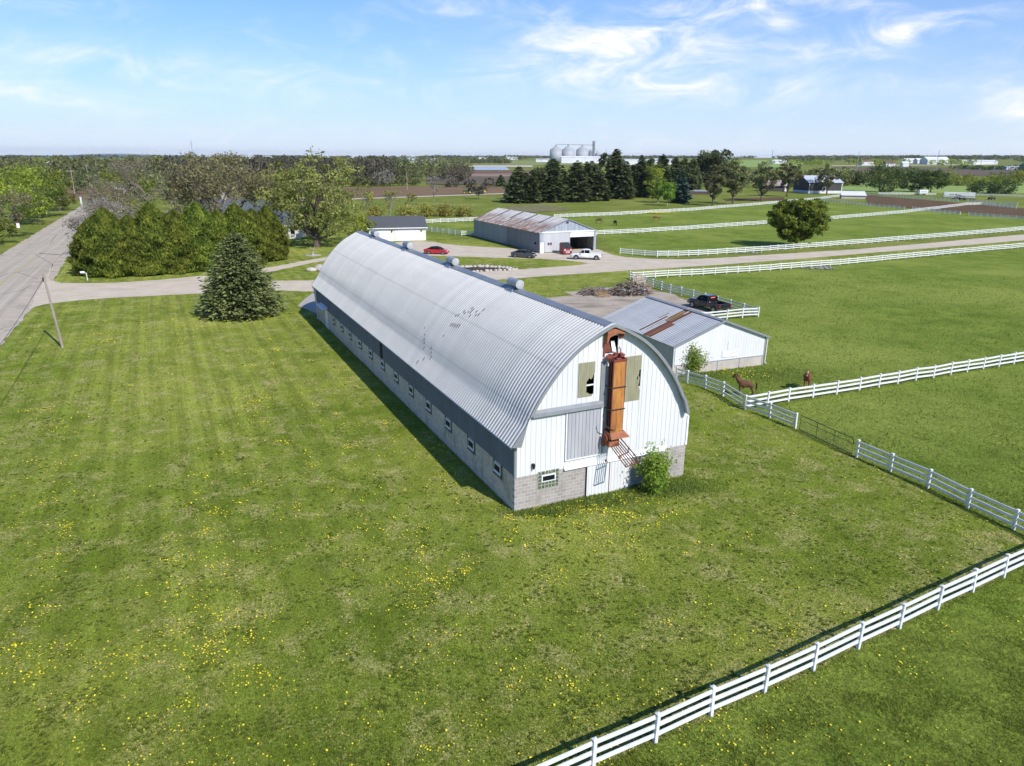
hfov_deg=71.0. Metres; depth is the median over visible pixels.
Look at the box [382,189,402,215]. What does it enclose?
willow tree
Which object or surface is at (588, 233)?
bay door
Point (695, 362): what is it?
bush
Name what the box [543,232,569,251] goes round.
sliding door
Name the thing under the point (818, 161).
treeline
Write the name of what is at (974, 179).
hedgerow tree
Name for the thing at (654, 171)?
maple tree
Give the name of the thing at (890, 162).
farm building
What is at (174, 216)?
arborvitae
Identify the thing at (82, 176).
woods
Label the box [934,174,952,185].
hedgerow tree
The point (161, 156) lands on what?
treeline
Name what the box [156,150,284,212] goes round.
bare tree
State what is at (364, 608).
dandelions
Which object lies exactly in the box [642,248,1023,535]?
pasture
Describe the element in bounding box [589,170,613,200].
spruce tree
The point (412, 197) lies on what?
willow tree
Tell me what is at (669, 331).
white shed
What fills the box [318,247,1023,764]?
edge grass
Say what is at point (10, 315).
road shoulder
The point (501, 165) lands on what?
sand bank
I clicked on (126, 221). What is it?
arborvitae
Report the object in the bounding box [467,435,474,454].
window
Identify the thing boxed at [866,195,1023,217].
arena ground
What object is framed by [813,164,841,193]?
tree
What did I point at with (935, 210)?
rail fence
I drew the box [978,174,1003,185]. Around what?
hedgerow tree
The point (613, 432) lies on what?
bale elevator
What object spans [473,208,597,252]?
machine shed
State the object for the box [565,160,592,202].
spruce tree
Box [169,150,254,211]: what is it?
bare tree
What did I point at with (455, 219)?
rail fence
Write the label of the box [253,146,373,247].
oak tree
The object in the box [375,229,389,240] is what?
garage door
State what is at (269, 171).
yellow green tree
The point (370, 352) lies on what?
window
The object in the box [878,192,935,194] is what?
rail fence
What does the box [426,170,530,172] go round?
ploughed field
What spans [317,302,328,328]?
side door
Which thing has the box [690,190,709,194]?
covered stack
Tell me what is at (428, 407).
window
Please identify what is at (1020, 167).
farm building
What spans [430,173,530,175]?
ploughed field
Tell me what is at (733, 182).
tree
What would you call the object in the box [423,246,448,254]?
parked car
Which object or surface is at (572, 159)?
long shed
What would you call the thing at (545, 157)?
treeline
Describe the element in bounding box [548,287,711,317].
yard pad
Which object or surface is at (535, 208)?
weedy ground
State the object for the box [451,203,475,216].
yellow bush
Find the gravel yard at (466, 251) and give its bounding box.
[208,241,648,279]
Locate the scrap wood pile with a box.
[576,279,653,295]
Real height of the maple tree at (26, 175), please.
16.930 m
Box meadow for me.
[472,161,572,164]
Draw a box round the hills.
[60,154,328,157]
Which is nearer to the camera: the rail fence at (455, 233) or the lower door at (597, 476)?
the lower door at (597, 476)
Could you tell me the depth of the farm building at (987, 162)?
1384.54 m
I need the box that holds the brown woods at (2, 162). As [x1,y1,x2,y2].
[0,157,15,178]
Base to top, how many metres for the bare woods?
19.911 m
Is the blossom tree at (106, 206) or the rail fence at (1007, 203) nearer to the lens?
the blossom tree at (106, 206)
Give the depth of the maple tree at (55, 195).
214.97 m
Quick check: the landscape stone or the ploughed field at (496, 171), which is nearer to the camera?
the landscape stone
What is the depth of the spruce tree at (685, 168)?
380.43 m
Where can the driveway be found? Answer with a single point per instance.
(61, 292)
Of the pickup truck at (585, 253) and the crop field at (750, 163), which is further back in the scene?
the crop field at (750, 163)
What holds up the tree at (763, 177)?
on the ground at (36, 223)
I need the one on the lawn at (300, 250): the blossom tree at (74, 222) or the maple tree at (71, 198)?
the blossom tree at (74, 222)
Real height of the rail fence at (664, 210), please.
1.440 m
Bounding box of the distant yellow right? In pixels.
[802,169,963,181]
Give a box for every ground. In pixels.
[0,157,1023,542]
[508,204,571,212]
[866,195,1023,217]
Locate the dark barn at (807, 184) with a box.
[793,175,843,192]
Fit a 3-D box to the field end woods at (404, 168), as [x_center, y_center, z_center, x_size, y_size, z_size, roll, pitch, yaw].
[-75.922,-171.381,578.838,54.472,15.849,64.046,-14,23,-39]
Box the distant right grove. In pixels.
[734,166,928,185]
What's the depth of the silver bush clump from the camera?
456.63 m
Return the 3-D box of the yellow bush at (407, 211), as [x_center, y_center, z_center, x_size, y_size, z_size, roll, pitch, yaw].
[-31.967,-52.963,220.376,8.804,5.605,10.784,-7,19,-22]
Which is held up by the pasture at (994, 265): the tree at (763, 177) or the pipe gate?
the pipe gate
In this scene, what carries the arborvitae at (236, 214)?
on the lawn at (300, 250)
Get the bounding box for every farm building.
[769,160,786,163]
[858,159,873,164]
[883,161,895,166]
[900,161,908,166]
[902,158,914,162]
[913,158,920,163]
[919,157,948,163]
[968,160,997,164]
[1001,166,1018,169]
[1017,163,1023,180]
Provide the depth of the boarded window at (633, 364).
39.87 m
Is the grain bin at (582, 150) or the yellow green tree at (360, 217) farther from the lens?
the grain bin at (582, 150)
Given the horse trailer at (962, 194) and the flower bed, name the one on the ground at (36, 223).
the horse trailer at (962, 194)
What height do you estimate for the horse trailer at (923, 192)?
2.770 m
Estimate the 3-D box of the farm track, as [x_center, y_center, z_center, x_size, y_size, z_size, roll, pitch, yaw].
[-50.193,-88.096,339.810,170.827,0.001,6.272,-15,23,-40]
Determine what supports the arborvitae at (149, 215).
on the lawn at (300, 250)
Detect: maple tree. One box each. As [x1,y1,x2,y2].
[0,161,56,224]
[0,217,18,242]
[7,162,68,216]
[30,168,77,210]
[643,163,666,197]
[646,177,667,202]
[658,182,676,205]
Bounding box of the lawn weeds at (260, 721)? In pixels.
[0,283,1017,765]
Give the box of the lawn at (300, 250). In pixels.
[0,230,1023,765]
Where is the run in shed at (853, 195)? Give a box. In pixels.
[839,191,866,198]
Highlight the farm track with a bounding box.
[301,193,503,200]
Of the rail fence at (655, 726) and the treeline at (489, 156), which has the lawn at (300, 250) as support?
the rail fence at (655, 726)
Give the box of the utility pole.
[42,273,63,347]
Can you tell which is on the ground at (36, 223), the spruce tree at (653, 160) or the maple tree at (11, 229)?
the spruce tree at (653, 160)
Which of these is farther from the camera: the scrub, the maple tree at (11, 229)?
the scrub
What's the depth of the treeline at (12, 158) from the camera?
1035.97 m
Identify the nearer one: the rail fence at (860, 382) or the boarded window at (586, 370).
the boarded window at (586, 370)
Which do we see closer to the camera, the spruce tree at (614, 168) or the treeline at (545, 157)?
the spruce tree at (614, 168)
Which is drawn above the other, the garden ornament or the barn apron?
the garden ornament
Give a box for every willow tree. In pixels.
[359,191,373,211]
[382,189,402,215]
[401,191,417,208]
[427,176,437,198]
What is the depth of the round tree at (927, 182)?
426.43 m
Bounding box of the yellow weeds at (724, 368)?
[624,211,779,380]
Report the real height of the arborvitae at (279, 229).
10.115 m
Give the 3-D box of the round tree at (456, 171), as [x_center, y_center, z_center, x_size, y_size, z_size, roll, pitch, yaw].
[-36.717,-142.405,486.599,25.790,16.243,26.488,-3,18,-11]
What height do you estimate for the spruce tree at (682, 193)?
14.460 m
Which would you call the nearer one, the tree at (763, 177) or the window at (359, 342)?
the window at (359, 342)
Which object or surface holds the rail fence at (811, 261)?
on the lawn at (300, 250)
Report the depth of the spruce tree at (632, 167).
355.07 m
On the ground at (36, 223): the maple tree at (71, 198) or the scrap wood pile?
the maple tree at (71, 198)
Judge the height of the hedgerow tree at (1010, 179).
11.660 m
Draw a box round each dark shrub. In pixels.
[965,180,999,193]
[983,179,1018,193]
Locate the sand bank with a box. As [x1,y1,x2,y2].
[471,165,531,166]
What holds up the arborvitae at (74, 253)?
on the lawn at (300, 250)
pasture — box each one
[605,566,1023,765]
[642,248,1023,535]
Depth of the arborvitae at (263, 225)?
127.41 m
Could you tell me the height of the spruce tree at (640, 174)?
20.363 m
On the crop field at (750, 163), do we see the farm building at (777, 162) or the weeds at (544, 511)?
the farm building at (777, 162)
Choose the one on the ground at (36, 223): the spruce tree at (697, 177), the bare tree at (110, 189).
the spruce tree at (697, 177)
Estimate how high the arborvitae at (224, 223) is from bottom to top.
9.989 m
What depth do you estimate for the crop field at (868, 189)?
467.55 m
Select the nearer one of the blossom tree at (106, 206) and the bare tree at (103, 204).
the bare tree at (103, 204)
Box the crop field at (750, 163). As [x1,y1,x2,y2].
[732,160,802,166]
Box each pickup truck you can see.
[570,249,602,259]
[687,294,730,311]
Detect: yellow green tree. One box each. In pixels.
[246,174,300,210]
[260,164,284,210]
[302,207,334,230]
[327,211,376,236]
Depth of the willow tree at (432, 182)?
276.53 m
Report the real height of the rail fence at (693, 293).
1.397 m
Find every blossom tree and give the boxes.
[62,212,92,242]
[91,198,122,212]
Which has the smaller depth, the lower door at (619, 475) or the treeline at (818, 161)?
the lower door at (619, 475)
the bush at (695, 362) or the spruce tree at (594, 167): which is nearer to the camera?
the bush at (695, 362)
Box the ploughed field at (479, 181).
[426,177,526,184]
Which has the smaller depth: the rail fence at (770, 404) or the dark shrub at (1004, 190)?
the rail fence at (770, 404)
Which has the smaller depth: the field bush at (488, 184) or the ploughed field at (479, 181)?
the field bush at (488, 184)
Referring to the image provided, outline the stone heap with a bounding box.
[801,265,834,269]
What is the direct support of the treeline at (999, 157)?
on the ground at (36, 223)
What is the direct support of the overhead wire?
attached to the utility pole
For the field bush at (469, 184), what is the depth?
451.66 m
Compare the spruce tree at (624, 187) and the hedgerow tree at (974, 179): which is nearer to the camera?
the spruce tree at (624, 187)
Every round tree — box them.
[440,160,475,182]
[766,198,832,246]
[862,162,910,191]
[898,166,929,191]
[917,169,951,191]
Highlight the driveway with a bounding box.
[29,234,1023,308]
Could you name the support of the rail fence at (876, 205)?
on the paddock at (733, 215)
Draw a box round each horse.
[732,373,756,395]
[803,370,810,390]
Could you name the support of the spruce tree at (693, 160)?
on the ground at (36, 223)
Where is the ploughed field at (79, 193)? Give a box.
[58,186,122,199]
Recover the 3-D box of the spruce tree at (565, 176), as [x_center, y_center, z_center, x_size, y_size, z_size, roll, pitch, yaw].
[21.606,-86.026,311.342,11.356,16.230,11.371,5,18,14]
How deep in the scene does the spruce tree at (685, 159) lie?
391.98 m
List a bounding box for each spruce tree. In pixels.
[192,232,291,322]
[495,175,505,186]
[500,166,530,203]
[522,170,542,203]
[529,167,547,179]
[538,171,548,202]
[541,158,567,202]
[560,165,571,201]
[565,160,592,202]
[581,161,593,195]
[587,161,602,176]
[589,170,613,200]
[598,152,610,179]
[604,149,623,198]
[613,161,636,199]
[630,165,635,182]
[632,155,650,197]
[644,158,662,178]
[646,159,656,195]
[655,154,674,190]
[670,157,682,182]
[670,159,689,181]
[670,170,692,203]
[682,157,693,189]
[685,162,704,190]
[690,158,702,189]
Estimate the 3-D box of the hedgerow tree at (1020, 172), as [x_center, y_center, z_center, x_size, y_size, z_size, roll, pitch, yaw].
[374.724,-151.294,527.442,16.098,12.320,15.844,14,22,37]
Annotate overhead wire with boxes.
[1,278,43,342]
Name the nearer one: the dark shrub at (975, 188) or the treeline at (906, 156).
the dark shrub at (975, 188)
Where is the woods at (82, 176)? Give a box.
[0,165,227,192]
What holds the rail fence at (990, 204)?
on the arena ground at (931, 204)
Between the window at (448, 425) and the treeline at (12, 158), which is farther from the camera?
the treeline at (12, 158)
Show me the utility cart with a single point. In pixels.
(959, 198)
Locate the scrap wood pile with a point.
(629, 287)
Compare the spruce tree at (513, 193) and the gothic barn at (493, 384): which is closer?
the gothic barn at (493, 384)
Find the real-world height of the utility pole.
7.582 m
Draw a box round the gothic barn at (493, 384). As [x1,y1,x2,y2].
[312,230,689,511]
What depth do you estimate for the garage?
163.37 m
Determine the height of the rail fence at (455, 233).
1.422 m
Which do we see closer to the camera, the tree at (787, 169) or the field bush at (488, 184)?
the tree at (787, 169)
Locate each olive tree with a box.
[84,166,162,213]
[87,191,140,217]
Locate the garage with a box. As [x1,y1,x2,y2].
[365,215,427,240]
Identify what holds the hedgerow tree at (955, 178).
on the ground at (36, 223)
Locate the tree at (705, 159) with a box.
[691,149,738,186]
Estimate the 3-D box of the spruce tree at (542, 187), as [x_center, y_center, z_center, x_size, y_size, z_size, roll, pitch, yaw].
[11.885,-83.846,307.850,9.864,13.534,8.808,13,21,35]
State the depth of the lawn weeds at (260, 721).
28.69 m
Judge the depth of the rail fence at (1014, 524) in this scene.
41.13 m
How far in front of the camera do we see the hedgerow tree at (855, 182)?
521.47 m
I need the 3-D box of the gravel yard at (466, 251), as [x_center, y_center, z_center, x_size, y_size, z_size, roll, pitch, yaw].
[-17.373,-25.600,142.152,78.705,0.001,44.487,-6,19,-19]
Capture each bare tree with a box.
[0,186,35,237]
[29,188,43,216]
[75,196,134,219]
[82,174,146,216]
[107,153,210,216]
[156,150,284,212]
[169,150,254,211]
[470,183,486,198]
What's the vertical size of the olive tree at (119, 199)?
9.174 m
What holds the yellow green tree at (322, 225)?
on the lawn at (300, 250)
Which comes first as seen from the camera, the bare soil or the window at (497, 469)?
the window at (497, 469)
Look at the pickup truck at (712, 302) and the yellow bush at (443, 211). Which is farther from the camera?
the yellow bush at (443, 211)
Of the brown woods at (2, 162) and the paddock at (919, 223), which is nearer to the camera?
the paddock at (919, 223)
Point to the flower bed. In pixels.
(478, 268)
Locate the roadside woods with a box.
[0,154,183,185]
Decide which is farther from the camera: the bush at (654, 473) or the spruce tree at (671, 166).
the spruce tree at (671, 166)
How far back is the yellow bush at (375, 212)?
215.77 m
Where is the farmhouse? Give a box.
[196,192,305,238]
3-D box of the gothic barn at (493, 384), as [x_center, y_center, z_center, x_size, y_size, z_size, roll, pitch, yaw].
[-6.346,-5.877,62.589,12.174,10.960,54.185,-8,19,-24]
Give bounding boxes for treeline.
[0,154,990,158]
[0,157,270,170]
[3,154,973,157]
[38,156,366,166]
[237,155,519,159]
[374,156,476,163]
[469,158,512,163]
[493,155,658,159]
[730,156,1023,163]
[734,158,978,165]
[784,155,1021,158]
[822,155,1022,161]
[949,165,1019,169]
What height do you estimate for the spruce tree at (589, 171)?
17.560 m
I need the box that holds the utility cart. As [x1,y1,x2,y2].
[952,195,976,199]
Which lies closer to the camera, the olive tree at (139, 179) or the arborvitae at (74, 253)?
the arborvitae at (74, 253)
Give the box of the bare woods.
[146,154,400,185]
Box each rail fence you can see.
[425,217,476,222]
[426,227,473,235]
[536,549,1023,765]
[554,194,839,217]
[596,202,968,234]
[620,226,1023,256]
[629,243,1023,278]
[630,271,759,316]
[676,367,798,428]
[702,308,758,319]
[744,352,1023,409]
[820,198,904,208]
[855,439,1023,530]
[866,193,958,200]
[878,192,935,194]
[912,207,960,213]
[968,199,1017,205]
[968,202,1016,207]
[968,212,1023,218]
[977,194,1023,196]
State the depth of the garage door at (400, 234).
163.43 m
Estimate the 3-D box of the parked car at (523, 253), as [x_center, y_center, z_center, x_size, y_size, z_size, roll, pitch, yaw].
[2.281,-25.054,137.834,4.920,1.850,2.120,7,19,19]
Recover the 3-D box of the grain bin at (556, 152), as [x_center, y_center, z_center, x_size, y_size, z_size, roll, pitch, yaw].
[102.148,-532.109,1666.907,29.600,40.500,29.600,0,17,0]
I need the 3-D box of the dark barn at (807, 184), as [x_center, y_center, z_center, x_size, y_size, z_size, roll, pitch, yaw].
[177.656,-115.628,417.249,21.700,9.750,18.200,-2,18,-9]
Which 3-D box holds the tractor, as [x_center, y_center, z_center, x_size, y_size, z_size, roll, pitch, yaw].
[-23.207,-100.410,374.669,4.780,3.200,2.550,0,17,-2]
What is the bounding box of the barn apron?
[298,293,316,312]
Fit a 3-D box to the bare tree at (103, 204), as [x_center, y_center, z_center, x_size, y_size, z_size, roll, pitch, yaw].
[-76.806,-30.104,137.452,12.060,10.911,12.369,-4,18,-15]
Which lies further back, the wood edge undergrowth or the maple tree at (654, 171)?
the wood edge undergrowth
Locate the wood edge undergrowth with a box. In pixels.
[195,174,421,186]
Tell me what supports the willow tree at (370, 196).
on the ground at (36, 223)
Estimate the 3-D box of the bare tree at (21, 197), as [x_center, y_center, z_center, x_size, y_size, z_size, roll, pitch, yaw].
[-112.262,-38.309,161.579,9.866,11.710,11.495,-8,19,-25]
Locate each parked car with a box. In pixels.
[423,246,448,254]
[510,248,536,257]
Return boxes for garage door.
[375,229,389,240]
[394,229,418,240]
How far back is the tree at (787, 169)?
367.18 m
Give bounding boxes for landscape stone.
[305,267,316,270]
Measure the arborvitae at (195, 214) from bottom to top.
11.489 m
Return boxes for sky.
[0,0,1023,157]
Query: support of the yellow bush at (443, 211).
on the ground at (36, 223)
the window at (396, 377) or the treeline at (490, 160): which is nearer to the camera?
the window at (396, 377)
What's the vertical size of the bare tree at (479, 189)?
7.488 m
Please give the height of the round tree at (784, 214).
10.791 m
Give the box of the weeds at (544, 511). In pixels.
[480,361,868,519]
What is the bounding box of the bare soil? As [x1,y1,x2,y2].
[726,197,783,200]
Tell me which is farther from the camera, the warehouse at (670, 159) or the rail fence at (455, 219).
the warehouse at (670, 159)
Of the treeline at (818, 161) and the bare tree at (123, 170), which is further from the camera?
the treeline at (818, 161)
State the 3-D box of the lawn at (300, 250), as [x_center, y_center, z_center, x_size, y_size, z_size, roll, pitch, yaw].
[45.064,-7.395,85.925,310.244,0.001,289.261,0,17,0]
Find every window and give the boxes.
[358,339,361,349]
[369,349,372,359]
[380,358,384,370]
[394,371,398,383]
[408,383,413,397]
[425,398,431,414]
[445,416,451,433]
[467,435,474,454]
[493,458,501,479]
[537,468,558,489]
[578,361,595,397]
[624,355,641,401]
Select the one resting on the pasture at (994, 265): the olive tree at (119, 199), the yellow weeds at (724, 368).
the yellow weeds at (724, 368)
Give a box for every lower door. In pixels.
[585,462,608,496]
[608,458,630,491]
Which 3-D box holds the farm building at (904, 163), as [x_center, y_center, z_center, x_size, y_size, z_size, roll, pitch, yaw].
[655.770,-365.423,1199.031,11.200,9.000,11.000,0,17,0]
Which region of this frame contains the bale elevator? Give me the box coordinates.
[600,327,637,467]
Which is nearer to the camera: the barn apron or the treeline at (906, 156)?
the barn apron
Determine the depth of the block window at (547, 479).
39.27 m
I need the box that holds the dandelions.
[0,286,1023,765]
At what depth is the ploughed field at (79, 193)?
347.84 m
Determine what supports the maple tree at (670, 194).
on the ground at (36, 223)
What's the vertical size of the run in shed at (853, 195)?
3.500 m
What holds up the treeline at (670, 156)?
on the ground at (36, 223)
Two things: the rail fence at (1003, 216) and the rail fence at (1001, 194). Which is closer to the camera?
the rail fence at (1003, 216)
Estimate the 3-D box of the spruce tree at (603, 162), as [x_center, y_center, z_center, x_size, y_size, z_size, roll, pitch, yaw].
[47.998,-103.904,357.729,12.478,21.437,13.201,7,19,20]
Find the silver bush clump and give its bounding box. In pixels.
[369,170,395,183]
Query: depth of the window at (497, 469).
40.27 m
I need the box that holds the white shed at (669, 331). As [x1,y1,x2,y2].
[603,295,770,375]
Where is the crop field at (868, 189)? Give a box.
[842,182,1023,192]
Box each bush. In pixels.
[361,201,389,216]
[392,204,423,215]
[414,200,439,216]
[434,202,458,216]
[444,179,458,186]
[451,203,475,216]
[463,179,475,187]
[483,177,495,186]
[632,440,679,496]
[681,342,711,373]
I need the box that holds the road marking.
[0,234,62,284]
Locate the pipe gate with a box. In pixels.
[799,415,853,453]
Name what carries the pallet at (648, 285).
on the scrap wood pile
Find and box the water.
[473,167,508,169]
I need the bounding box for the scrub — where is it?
[159,178,350,208]
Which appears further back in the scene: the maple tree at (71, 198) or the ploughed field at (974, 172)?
the ploughed field at (974, 172)
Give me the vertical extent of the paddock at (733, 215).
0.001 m
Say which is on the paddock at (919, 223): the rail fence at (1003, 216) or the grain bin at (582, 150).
the rail fence at (1003, 216)
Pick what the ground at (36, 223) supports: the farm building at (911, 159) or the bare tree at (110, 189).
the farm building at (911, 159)
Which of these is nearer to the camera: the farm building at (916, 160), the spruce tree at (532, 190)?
the spruce tree at (532, 190)
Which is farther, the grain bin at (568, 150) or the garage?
the grain bin at (568, 150)
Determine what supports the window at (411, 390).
in the gothic barn at (493, 384)
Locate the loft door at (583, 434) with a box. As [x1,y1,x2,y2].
[533,401,603,460]
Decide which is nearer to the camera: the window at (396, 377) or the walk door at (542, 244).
the window at (396, 377)
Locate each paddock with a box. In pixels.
[426,201,908,235]
[596,206,1023,256]
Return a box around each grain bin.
[550,145,561,162]
[562,145,573,155]
[576,145,588,155]
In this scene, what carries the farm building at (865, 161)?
on the ground at (36, 223)
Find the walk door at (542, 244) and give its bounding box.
[540,242,544,252]
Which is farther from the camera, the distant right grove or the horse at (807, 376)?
the distant right grove
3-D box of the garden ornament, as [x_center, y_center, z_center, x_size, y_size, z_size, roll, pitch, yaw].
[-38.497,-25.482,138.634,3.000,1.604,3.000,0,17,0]
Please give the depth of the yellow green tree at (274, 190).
169.40 m
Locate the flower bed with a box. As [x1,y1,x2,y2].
[463,265,507,270]
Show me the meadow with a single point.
(524, 163)
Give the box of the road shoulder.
[0,185,131,344]
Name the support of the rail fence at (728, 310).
on the ground at (36, 223)
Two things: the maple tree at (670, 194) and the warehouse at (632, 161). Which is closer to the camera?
the maple tree at (670, 194)
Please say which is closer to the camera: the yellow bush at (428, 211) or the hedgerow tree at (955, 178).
the yellow bush at (428, 211)
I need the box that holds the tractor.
[463,187,471,193]
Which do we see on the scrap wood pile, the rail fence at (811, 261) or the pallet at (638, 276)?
the pallet at (638, 276)
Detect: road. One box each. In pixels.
[0,170,141,315]
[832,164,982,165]
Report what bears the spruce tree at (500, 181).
on the ploughed field at (378, 192)
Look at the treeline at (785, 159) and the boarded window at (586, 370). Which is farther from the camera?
the treeline at (785, 159)
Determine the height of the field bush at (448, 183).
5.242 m
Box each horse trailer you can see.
[917,190,927,194]
[943,192,975,197]
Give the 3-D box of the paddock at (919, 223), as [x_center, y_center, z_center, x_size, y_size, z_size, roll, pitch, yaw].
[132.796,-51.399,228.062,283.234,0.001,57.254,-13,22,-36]
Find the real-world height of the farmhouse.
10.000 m
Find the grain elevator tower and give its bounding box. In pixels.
[556,141,600,155]
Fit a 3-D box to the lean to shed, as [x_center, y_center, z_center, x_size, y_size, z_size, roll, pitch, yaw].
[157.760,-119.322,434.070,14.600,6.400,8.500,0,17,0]
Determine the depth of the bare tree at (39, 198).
208.00 m
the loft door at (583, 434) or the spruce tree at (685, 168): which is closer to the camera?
the loft door at (583, 434)
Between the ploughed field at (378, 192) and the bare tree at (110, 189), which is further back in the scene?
the ploughed field at (378, 192)
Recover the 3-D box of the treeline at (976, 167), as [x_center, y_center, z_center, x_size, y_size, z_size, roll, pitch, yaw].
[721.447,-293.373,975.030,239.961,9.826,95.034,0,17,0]
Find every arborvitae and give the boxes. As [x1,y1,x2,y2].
[65,218,120,275]
[72,206,141,277]
[103,214,159,276]
[121,201,186,275]
[148,209,208,274]
[167,201,224,272]
[201,209,245,263]
[223,202,266,263]
[240,208,280,262]
[257,204,291,259]
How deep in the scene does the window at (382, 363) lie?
60.20 m
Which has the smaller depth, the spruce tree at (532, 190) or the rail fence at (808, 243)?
the rail fence at (808, 243)
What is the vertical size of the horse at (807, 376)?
1.965 m
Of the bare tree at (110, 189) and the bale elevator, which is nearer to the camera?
the bale elevator
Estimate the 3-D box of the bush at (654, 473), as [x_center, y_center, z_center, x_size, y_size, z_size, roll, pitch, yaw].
[8.142,4.875,40.937,2.513,3.203,2.809,14,22,36]
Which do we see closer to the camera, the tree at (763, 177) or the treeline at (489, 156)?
the tree at (763, 177)
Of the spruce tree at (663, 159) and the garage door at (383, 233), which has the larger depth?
the spruce tree at (663, 159)
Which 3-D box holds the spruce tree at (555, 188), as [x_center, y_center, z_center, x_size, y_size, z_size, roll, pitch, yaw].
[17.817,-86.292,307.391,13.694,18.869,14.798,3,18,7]
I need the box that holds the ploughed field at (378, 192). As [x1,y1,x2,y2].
[234,186,508,198]
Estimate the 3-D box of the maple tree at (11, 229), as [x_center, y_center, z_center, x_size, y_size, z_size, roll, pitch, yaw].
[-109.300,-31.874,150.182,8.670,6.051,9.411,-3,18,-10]
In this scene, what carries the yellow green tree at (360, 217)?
on the lawn at (300, 250)
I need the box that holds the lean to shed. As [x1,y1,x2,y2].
[759,180,786,190]
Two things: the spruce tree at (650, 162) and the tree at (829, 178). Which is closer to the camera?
the spruce tree at (650, 162)
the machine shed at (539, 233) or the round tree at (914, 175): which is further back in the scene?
the round tree at (914, 175)
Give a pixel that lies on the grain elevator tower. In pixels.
(592, 152)
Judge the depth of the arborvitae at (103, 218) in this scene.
110.51 m
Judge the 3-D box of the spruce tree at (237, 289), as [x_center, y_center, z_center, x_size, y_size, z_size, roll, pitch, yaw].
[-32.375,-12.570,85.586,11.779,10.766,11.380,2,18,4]
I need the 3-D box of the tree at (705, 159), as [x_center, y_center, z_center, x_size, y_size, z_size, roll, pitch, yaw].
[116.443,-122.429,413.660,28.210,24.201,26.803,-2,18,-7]
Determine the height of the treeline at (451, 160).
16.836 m
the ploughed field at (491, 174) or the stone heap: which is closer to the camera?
the stone heap
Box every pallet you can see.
[633,273,644,286]
[641,280,652,292]
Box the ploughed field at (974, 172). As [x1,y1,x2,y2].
[836,167,1016,175]
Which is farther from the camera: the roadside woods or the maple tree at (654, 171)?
the roadside woods
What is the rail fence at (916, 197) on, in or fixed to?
on the arena ground at (931, 204)
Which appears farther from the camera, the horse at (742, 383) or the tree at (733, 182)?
the tree at (733, 182)
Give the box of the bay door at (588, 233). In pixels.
[570,231,593,236]
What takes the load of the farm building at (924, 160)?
on the ground at (36, 223)
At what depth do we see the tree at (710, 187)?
292.14 m
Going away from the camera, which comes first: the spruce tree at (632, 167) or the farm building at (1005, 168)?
the spruce tree at (632, 167)
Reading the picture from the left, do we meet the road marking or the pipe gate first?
the road marking
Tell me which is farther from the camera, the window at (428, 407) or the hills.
the hills
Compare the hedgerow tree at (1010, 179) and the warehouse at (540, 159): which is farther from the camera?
the warehouse at (540, 159)
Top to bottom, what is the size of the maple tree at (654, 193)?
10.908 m
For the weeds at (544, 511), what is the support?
on the lawn at (300, 250)
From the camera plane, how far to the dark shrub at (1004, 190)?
416.94 m
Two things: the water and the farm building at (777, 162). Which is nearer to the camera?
the water
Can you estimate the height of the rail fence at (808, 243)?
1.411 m
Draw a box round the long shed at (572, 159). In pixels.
[561,156,606,162]
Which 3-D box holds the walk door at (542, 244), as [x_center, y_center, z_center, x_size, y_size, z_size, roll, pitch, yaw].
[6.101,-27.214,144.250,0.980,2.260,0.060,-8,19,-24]
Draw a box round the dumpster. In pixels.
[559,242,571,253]
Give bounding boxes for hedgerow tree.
[851,172,865,184]
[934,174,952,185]
[941,174,971,185]
[960,173,986,184]
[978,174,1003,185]
[986,170,1023,184]
[1009,169,1023,185]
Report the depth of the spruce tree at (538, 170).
334.00 m
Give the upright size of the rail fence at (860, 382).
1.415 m
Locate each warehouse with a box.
[535,158,549,161]
[623,159,654,164]
[653,158,672,163]
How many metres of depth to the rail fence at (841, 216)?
205.07 m
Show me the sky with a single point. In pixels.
(759, 78)
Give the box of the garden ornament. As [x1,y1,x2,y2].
[305,247,319,255]
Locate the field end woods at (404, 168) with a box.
[381,161,462,180]

